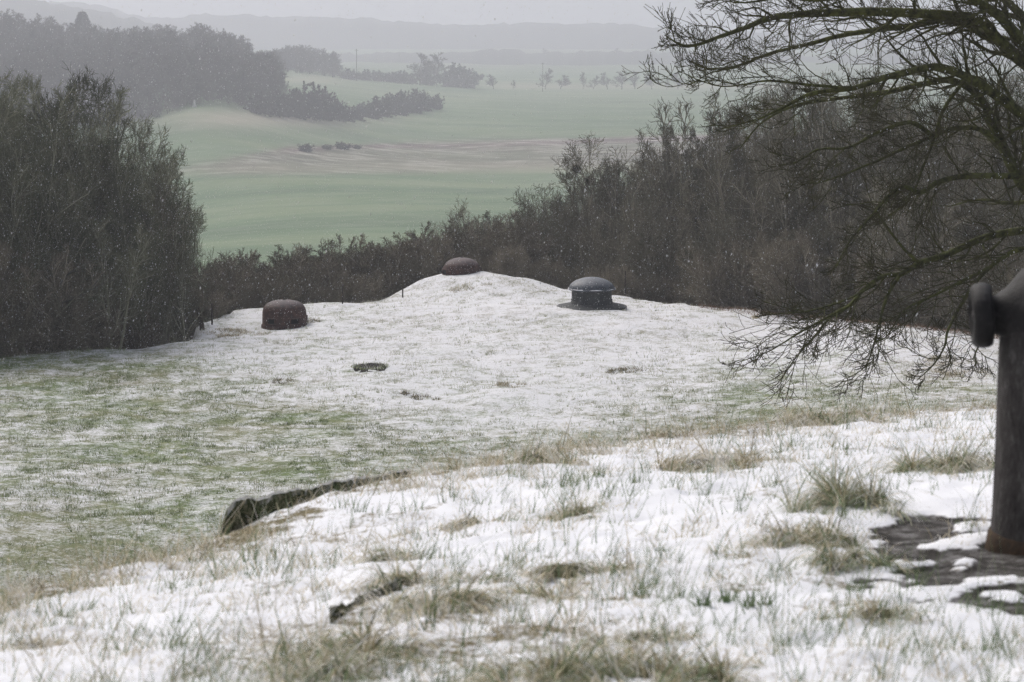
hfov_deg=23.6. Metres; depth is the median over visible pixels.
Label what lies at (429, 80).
shrub
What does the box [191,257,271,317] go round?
bare shrub
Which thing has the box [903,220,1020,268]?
bare tree
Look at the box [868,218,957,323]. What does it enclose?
bare shrub
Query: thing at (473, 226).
bare shrub
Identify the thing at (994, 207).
bare tree
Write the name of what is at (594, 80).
tree
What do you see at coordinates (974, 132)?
bare tree
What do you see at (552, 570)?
grass tussock
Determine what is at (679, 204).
bare tree
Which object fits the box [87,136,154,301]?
bare tree
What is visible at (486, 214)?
bare tree
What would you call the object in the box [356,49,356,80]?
utility pole
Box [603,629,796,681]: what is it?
grass tussock
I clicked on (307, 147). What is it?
shrub
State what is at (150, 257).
bare tree
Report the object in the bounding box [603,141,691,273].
bare tree
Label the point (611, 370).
weed clump
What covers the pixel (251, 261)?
bare shrub
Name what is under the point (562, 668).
grass tussock
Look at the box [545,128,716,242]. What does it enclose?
bare tree
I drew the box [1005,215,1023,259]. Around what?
bare tree
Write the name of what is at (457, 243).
bare shrub
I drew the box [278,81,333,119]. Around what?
tree
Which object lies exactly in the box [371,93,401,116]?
shrub
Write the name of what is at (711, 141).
bare tree
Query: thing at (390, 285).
bare shrub
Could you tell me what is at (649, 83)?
tree
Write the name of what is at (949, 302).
bare shrub
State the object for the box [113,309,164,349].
bare shrub
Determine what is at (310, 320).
weed clump
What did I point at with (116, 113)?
bare tree
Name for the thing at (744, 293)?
bare shrub
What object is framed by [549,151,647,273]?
bare tree
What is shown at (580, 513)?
grass tussock
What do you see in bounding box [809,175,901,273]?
bare tree
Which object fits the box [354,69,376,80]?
shrub
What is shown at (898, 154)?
bare tree
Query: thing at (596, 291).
gun turret
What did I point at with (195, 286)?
bare tree
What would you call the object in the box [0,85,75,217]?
bare tree
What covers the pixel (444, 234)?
falling snow
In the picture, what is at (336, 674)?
grass tussock
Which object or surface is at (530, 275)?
bare shrub
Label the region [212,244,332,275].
bare shrub
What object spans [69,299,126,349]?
bare shrub
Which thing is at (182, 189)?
bare tree
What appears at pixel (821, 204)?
bare tree
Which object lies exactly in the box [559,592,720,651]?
grass tussock
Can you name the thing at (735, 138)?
bare tree
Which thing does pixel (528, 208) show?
bare tree
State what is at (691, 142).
bare tree
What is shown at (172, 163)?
bare tree
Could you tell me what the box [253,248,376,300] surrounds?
bare shrub
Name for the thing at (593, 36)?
hills
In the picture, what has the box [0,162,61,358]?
bare tree
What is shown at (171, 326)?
bare tree
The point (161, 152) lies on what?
bare tree
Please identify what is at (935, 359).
weed clump
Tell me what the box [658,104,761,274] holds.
bare tree
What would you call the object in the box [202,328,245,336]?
weed clump
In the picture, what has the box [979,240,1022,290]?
bare shrub
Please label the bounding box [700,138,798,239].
bare tree
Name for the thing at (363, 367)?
shaft opening
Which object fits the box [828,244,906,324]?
bare shrub
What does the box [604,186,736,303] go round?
bare tree
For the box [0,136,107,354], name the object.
bare tree
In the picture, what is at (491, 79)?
tree
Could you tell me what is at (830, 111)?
bare tree
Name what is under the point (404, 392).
weed clump
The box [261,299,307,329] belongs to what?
observation dome
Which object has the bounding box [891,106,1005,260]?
bare tree
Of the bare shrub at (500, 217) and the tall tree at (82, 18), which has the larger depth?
the tall tree at (82, 18)
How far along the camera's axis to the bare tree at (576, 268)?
99.85 m
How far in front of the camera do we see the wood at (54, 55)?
819.26 m
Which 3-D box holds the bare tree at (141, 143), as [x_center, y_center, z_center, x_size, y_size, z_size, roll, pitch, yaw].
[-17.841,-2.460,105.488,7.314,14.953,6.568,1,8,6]
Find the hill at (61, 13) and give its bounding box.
[0,0,1014,65]
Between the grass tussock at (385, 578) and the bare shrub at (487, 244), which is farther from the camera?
the bare shrub at (487, 244)
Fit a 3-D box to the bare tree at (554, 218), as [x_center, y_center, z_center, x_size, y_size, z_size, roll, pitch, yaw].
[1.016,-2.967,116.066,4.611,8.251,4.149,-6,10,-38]
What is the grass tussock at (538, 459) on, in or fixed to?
on the snow bank
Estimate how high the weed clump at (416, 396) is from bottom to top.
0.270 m
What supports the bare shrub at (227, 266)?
on the field
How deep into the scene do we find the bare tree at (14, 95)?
81.70 m
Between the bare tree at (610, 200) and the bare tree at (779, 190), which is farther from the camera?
the bare tree at (610, 200)
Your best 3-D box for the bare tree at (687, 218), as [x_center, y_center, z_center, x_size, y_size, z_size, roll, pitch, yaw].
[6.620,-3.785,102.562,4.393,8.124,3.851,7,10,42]
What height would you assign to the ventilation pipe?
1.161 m
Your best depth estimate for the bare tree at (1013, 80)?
114.18 m
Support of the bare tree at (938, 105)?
on the field
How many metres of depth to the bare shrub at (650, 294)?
95.96 m
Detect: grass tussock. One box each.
[0,619,92,650]
[218,593,458,681]
[237,584,487,680]
[327,510,636,623]
[328,527,438,565]
[332,539,482,595]
[381,502,514,540]
[418,587,734,681]
[449,538,685,592]
[462,419,595,466]
[477,599,749,681]
[520,478,628,523]
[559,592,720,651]
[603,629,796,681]
[640,418,785,472]
[707,496,913,559]
[745,438,943,525]
[758,388,906,426]
[782,515,930,578]
[806,567,943,631]
[848,414,995,474]
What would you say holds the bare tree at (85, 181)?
on the field
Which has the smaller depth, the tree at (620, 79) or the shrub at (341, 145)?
the shrub at (341, 145)
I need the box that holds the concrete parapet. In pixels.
[220,468,410,534]
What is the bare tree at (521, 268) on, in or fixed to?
on the field
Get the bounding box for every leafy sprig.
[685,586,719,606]
[717,579,751,602]
[734,590,765,609]
[750,585,778,605]
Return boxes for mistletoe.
[572,165,580,173]
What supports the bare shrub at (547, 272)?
on the field
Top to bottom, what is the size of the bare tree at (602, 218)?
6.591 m
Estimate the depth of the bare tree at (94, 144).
86.06 m
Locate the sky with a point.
(636, 13)
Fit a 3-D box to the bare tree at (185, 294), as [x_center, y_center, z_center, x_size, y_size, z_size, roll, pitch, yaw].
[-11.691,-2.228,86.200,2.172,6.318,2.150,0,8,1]
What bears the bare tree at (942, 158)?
on the field
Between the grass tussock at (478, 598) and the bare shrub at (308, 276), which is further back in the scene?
the bare shrub at (308, 276)
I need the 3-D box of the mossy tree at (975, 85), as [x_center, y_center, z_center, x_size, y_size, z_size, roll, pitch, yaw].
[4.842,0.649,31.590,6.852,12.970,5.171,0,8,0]
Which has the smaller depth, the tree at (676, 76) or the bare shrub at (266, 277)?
the bare shrub at (266, 277)
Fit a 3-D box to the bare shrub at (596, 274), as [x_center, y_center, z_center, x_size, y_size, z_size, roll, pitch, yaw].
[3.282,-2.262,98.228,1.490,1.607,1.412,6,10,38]
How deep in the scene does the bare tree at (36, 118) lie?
86.86 m
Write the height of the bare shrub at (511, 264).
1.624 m
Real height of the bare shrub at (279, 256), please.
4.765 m
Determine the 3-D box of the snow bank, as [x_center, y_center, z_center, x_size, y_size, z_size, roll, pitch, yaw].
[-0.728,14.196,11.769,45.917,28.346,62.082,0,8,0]
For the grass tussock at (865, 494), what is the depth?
9.11 m
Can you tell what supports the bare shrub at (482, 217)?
on the field
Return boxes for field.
[0,271,998,598]
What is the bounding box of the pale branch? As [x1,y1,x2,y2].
[56,253,109,287]
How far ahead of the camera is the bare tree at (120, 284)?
84.11 m
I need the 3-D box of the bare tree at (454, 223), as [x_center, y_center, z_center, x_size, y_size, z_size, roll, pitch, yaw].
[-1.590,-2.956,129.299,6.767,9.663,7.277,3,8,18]
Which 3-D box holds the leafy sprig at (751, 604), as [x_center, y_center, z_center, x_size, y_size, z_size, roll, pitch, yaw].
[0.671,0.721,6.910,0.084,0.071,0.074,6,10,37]
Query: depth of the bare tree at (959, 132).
101.71 m
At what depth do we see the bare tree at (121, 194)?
83.68 m
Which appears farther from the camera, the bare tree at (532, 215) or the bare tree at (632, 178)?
the bare tree at (632, 178)
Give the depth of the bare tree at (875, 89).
99.71 m
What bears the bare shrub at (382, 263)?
on the field
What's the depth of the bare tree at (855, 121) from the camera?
106.02 m
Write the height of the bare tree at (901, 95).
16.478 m
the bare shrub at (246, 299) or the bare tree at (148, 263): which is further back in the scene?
the bare shrub at (246, 299)
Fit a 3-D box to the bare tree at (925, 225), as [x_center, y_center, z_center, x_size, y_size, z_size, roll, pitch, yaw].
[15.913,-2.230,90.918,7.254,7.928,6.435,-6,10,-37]
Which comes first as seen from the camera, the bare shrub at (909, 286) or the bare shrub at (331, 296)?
the bare shrub at (909, 286)
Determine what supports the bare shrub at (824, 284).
on the field
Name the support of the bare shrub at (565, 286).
on the field
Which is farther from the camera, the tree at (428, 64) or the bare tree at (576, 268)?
the tree at (428, 64)
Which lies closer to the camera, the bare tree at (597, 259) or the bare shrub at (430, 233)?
the bare tree at (597, 259)
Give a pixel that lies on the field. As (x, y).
(548, 405)
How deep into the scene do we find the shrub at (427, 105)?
1010.28 m
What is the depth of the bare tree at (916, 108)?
99.85 m
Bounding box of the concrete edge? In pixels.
[329,576,401,623]
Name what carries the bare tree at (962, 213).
on the field
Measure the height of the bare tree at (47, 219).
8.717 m
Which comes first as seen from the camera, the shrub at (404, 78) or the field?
the field
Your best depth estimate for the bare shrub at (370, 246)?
107.59 m
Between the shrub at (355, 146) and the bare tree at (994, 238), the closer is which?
the bare tree at (994, 238)
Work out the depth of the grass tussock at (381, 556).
8.53 m
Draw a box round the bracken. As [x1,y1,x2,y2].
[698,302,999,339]
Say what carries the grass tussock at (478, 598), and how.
on the snow bank
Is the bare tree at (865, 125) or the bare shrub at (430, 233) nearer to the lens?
the bare tree at (865, 125)
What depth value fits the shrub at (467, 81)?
1365.23 m
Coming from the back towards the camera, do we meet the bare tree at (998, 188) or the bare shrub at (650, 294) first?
the bare shrub at (650, 294)
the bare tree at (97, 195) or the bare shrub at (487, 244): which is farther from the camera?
the bare shrub at (487, 244)
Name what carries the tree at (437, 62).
on the valley
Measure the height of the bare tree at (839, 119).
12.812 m
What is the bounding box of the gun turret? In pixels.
[557,277,626,310]
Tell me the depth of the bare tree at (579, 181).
126.19 m
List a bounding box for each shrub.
[0,241,112,356]
[2,289,99,353]
[22,272,105,351]
[58,287,132,350]
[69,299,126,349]
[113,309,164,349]
[163,252,260,341]
[173,268,249,341]
[179,261,256,332]
[186,256,254,339]
[188,288,238,323]
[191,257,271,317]
[198,248,270,276]
[198,253,243,278]
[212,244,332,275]
[223,289,252,311]
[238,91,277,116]
[241,253,299,279]
[243,238,342,283]
[243,272,301,307]
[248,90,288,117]
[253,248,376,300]
[265,262,323,302]
[276,275,314,303]
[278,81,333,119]
[283,243,345,259]
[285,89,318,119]
[297,143,314,151]
[308,282,348,302]
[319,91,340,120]
[321,144,334,149]
[322,272,378,302]
[323,231,430,267]
[332,271,386,302]
[334,99,352,122]
[334,236,417,300]
[335,141,353,149]
[336,68,362,79]
[343,105,359,121]
[352,144,361,149]
[353,103,369,120]
[353,232,454,255]
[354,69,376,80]
[354,95,388,119]
[355,263,409,299]
[370,70,388,81]
[370,246,435,267]
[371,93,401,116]
[373,230,457,287]
[384,71,397,81]
[385,90,413,115]
[389,70,421,84]
[391,228,446,254]
[392,254,437,287]
[396,233,458,257]
[402,88,426,113]
[403,220,457,252]
[410,89,437,111]
[414,70,437,85]
[425,222,485,259]
[429,93,444,109]
[435,62,468,86]
[435,213,550,256]
[448,209,566,268]
[451,219,522,256]
[452,65,484,88]
[457,213,557,274]
[465,249,498,273]
[490,241,531,277]
[514,256,545,278]
[529,254,566,285]
[561,267,583,288]
[573,265,610,281]
[602,262,636,296]
[618,272,649,299]
[634,273,666,302]
[644,273,689,303]
[673,239,762,308]
[674,265,714,306]
[715,228,796,314]
[741,227,822,314]
[751,226,832,315]
[770,240,880,318]
[790,230,881,317]
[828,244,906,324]
[850,244,918,323]
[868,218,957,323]
[891,258,964,329]
[907,236,1023,334]
[927,239,981,315]
[936,263,971,331]
[955,241,1010,297]
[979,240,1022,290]
[993,246,1023,291]
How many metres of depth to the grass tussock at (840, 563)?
7.71 m
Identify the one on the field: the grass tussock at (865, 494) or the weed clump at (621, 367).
the weed clump at (621, 367)
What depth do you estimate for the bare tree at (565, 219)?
104.72 m
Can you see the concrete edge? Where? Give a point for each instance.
(393, 585)
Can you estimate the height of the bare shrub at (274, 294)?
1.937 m
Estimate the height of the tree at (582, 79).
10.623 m
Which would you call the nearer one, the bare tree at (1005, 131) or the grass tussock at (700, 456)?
the grass tussock at (700, 456)
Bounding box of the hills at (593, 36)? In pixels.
[39,0,1016,49]
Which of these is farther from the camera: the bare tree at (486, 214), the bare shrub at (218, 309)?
the bare tree at (486, 214)
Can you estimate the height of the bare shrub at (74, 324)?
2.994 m
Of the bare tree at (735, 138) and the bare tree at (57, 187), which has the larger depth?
the bare tree at (735, 138)
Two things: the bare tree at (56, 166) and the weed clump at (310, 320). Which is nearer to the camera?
the bare tree at (56, 166)
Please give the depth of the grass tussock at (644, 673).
5.96 m
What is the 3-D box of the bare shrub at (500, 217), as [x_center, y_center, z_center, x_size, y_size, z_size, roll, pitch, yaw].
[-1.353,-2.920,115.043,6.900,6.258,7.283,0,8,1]
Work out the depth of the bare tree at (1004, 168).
90.46 m
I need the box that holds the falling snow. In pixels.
[0,0,1022,576]
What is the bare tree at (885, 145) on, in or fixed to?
on the field
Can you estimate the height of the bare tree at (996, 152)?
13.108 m
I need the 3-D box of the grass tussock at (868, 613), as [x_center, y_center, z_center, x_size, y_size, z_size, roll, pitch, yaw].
[1.002,0.751,6.724,0.478,0.281,0.402,0,8,0]
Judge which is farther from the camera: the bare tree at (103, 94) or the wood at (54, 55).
the wood at (54, 55)
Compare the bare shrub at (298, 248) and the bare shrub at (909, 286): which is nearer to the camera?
the bare shrub at (909, 286)
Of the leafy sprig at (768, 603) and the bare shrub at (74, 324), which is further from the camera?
the bare shrub at (74, 324)
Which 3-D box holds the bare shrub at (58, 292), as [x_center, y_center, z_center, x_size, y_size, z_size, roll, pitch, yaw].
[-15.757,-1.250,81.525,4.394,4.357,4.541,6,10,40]
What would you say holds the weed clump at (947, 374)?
on the field
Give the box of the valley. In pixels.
[6,30,1023,270]
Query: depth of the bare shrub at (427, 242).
108.16 m
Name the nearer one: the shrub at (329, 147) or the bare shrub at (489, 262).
the bare shrub at (489, 262)
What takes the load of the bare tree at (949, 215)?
on the field
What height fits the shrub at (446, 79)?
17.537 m
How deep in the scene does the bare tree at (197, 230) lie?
103.09 m
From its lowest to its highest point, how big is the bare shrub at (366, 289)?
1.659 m
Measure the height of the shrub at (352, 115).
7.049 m
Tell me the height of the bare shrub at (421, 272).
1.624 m
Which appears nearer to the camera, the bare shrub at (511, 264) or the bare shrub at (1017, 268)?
the bare shrub at (1017, 268)
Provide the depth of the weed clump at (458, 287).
95.45 m
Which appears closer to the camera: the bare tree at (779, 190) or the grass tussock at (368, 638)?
the grass tussock at (368, 638)
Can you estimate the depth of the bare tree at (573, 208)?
110.55 m
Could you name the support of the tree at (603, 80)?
on the valley
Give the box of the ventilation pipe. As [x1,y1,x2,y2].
[968,267,1023,554]
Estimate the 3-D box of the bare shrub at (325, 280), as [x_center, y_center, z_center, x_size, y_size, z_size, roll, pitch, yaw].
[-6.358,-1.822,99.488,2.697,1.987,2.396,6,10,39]
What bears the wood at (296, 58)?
on the valley
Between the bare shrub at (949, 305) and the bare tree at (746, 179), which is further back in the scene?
the bare tree at (746, 179)
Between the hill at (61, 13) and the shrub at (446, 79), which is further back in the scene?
the hill at (61, 13)
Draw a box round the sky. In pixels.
[38,0,1023,29]
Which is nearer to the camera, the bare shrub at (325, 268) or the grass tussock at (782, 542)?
the grass tussock at (782, 542)
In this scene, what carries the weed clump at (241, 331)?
on the field
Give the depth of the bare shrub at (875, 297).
85.72 m
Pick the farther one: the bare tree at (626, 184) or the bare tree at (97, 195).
the bare tree at (626, 184)
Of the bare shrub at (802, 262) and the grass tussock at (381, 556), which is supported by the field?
the bare shrub at (802, 262)
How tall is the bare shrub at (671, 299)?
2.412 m
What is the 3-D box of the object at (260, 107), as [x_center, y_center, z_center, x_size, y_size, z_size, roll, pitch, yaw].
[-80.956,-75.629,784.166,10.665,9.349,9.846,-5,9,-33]
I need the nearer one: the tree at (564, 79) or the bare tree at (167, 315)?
the bare tree at (167, 315)
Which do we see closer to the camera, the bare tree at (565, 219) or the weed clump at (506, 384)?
the weed clump at (506, 384)
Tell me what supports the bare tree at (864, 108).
on the field
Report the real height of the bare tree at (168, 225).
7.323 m
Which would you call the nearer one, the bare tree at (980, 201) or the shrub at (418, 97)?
the bare tree at (980, 201)
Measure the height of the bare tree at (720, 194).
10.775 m
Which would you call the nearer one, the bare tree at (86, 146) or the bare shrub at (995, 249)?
the bare shrub at (995, 249)
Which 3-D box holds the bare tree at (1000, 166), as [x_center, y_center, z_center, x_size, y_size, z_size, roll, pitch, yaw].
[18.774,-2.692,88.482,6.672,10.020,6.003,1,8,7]
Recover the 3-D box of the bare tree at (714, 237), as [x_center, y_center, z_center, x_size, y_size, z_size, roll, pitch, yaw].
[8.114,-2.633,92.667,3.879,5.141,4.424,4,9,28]
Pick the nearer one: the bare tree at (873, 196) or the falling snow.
the falling snow
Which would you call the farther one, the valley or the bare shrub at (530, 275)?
the valley
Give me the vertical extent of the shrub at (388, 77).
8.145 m
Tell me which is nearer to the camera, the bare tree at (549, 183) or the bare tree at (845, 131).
the bare tree at (845, 131)
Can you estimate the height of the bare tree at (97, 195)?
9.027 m
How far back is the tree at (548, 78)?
1389.81 m
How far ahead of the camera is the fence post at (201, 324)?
87.13 m
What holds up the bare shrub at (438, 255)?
on the field
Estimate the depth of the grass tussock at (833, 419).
13.98 m
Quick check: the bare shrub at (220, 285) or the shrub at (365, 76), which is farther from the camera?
the shrub at (365, 76)
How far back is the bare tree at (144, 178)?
93.32 m
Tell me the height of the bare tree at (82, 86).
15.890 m
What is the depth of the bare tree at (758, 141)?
97.49 m
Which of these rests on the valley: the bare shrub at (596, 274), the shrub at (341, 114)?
the shrub at (341, 114)
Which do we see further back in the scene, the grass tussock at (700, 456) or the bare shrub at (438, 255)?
the bare shrub at (438, 255)
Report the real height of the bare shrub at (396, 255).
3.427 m
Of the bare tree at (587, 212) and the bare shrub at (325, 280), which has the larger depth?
the bare tree at (587, 212)
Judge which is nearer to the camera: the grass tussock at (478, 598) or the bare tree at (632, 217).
the grass tussock at (478, 598)
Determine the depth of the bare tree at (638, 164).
124.76 m
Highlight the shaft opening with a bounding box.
[350,361,390,372]
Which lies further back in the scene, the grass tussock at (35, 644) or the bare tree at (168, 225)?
the bare tree at (168, 225)
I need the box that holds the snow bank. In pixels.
[0,405,1023,681]
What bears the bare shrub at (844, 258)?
on the field
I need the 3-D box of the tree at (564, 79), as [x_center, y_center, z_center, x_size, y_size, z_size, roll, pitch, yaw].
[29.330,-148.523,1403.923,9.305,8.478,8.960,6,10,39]
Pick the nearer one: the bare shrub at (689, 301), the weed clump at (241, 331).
the weed clump at (241, 331)
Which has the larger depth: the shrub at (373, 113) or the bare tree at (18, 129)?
the shrub at (373, 113)
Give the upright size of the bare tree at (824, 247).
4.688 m
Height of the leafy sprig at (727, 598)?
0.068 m
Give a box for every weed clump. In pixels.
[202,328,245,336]
[215,326,272,337]
[272,375,291,383]
[307,317,319,323]
[398,389,410,395]
[410,391,442,400]
[449,280,491,292]
[495,379,526,387]
[604,367,622,373]
[616,365,645,372]
[922,352,959,365]
[930,368,996,376]
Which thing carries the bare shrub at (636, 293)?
on the field
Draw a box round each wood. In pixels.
[0,8,290,126]
[255,44,344,76]
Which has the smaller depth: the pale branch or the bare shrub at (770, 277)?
the pale branch
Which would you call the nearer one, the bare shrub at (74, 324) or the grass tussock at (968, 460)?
the grass tussock at (968, 460)
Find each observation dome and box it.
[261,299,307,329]
[442,257,481,275]
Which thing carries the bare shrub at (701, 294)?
on the field
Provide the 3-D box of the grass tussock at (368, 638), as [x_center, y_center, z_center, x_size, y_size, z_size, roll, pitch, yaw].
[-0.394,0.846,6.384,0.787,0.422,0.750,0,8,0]
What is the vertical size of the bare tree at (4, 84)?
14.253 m
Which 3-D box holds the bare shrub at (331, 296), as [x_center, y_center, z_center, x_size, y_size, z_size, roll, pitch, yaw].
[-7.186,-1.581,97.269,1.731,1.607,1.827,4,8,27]
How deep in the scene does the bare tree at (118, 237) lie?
82.65 m
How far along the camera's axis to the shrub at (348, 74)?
1352.35 m
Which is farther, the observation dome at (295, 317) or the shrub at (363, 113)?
the shrub at (363, 113)
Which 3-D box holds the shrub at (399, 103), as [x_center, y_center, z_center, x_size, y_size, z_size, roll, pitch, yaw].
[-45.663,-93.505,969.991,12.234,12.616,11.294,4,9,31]
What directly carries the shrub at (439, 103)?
on the valley
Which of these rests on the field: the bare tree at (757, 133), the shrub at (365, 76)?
the bare tree at (757, 133)
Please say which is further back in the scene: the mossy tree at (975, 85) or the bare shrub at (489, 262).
the bare shrub at (489, 262)
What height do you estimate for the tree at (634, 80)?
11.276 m
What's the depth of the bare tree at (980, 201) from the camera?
90.55 m
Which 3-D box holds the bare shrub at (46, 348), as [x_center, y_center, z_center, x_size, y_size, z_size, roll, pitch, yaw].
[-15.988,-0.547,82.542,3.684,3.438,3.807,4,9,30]
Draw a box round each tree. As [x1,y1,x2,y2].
[0,69,56,347]
[0,70,13,199]
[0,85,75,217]
[0,107,103,352]
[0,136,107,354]
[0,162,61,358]
[1,87,48,164]
[4,73,146,338]
[8,69,140,182]
[11,83,100,205]
[17,64,96,345]
[19,133,89,244]
[28,133,107,177]
[28,169,124,352]
[32,106,164,299]
[37,188,101,349]
[53,155,128,347]
[62,143,119,236]
[64,109,145,264]
[73,214,158,349]
[73,215,145,336]
[74,11,92,34]
[76,113,176,236]
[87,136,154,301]
[90,137,166,331]
[95,200,173,340]
[95,232,154,330]
[114,162,159,320]
[116,145,209,344]
[116,199,177,328]
[127,169,195,343]
[128,163,206,342]
[128,165,206,341]
[132,142,194,227]
[133,240,189,345]
[134,159,222,345]
[136,195,204,342]
[153,189,212,341]
[158,206,215,343]
[407,53,435,84]
[428,196,479,245]
[429,52,449,84]
[480,195,562,234]
[485,74,497,88]
[491,209,545,260]
[503,248,530,277]
[507,180,587,256]
[513,195,565,264]
[514,195,574,260]
[516,189,593,288]
[522,205,549,224]
[533,253,582,288]
[536,68,552,88]
[536,153,628,229]
[538,174,608,287]
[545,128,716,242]
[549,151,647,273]
[555,75,571,88]
[558,182,606,283]
[571,151,655,272]
[578,193,642,275]
[579,72,586,86]
[579,150,675,239]
[584,226,654,295]
[586,76,599,88]
[599,72,610,88]
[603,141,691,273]
[603,161,678,278]
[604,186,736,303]
[605,175,662,288]
[610,71,630,88]
[610,97,771,245]
[619,154,660,242]
[621,0,1023,418]
[628,154,707,292]
[629,71,640,86]
[629,96,749,250]
[641,95,803,227]
[644,74,657,88]
[650,159,741,268]
[657,108,796,270]
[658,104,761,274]
[659,116,730,226]
[669,73,683,87]
[673,87,836,309]
[683,203,772,307]
[699,71,872,215]
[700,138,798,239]
[723,136,856,311]
[725,117,746,155]
[728,82,901,256]
[735,93,793,223]
[748,93,895,241]
[750,67,914,153]
[764,212,855,315]
[770,76,878,253]
[773,102,851,226]
[775,101,872,173]
[782,83,915,208]
[800,65,1023,153]
[803,113,941,253]
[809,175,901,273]
[818,97,952,211]
[821,74,932,173]
[831,68,960,232]
[832,169,977,324]
[846,68,959,158]
[847,90,1021,236]
[852,153,951,245]
[853,91,994,224]
[854,76,1020,242]
[863,96,955,207]
[874,176,985,260]
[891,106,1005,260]
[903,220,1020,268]
[914,87,975,206]
[915,102,948,171]
[922,125,993,206]
[924,98,1019,213]
[933,133,1023,251]
[944,106,1023,230]
[954,154,1023,255]
[955,98,1023,186]
[956,150,1020,253]
[964,90,1023,239]
[966,179,1023,292]
[973,129,1023,258]
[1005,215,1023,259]
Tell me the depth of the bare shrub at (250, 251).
114.44 m
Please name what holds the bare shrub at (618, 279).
on the field
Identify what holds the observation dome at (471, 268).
on the field
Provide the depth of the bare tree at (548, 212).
108.73 m
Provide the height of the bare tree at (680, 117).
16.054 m
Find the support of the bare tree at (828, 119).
on the field
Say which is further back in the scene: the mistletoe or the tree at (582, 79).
the tree at (582, 79)
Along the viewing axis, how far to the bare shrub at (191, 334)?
99.60 m
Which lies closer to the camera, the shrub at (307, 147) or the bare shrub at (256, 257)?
the bare shrub at (256, 257)
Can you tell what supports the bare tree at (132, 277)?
on the field
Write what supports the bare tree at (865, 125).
on the field
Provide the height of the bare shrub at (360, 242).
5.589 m
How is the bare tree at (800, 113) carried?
on the field
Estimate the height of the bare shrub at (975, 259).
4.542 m
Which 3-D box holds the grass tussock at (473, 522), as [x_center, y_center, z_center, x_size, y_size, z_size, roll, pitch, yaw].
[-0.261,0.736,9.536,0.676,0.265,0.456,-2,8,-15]
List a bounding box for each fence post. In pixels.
[196,308,204,330]
[211,303,212,324]
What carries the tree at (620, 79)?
on the valley
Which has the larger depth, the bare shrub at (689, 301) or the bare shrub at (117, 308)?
the bare shrub at (689, 301)
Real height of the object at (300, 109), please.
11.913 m
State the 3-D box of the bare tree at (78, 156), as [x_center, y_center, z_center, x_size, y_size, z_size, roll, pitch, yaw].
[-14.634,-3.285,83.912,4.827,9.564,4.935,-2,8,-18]
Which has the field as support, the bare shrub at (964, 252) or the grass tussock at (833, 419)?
the bare shrub at (964, 252)
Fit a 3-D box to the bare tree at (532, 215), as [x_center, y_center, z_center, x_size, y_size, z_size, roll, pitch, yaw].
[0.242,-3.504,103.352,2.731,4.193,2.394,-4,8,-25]
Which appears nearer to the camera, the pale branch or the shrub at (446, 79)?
the pale branch
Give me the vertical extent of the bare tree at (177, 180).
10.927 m
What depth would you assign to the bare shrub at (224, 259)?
116.60 m
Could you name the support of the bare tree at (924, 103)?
on the field
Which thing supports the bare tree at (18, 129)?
on the field
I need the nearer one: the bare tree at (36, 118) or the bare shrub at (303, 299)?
the bare tree at (36, 118)
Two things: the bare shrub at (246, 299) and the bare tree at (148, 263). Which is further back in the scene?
the bare shrub at (246, 299)
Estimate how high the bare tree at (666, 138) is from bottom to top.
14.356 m
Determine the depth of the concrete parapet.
10.64 m
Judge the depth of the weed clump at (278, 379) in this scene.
74.06 m
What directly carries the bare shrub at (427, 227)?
on the field
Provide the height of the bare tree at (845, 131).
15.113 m
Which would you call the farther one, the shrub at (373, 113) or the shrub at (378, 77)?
the shrub at (378, 77)

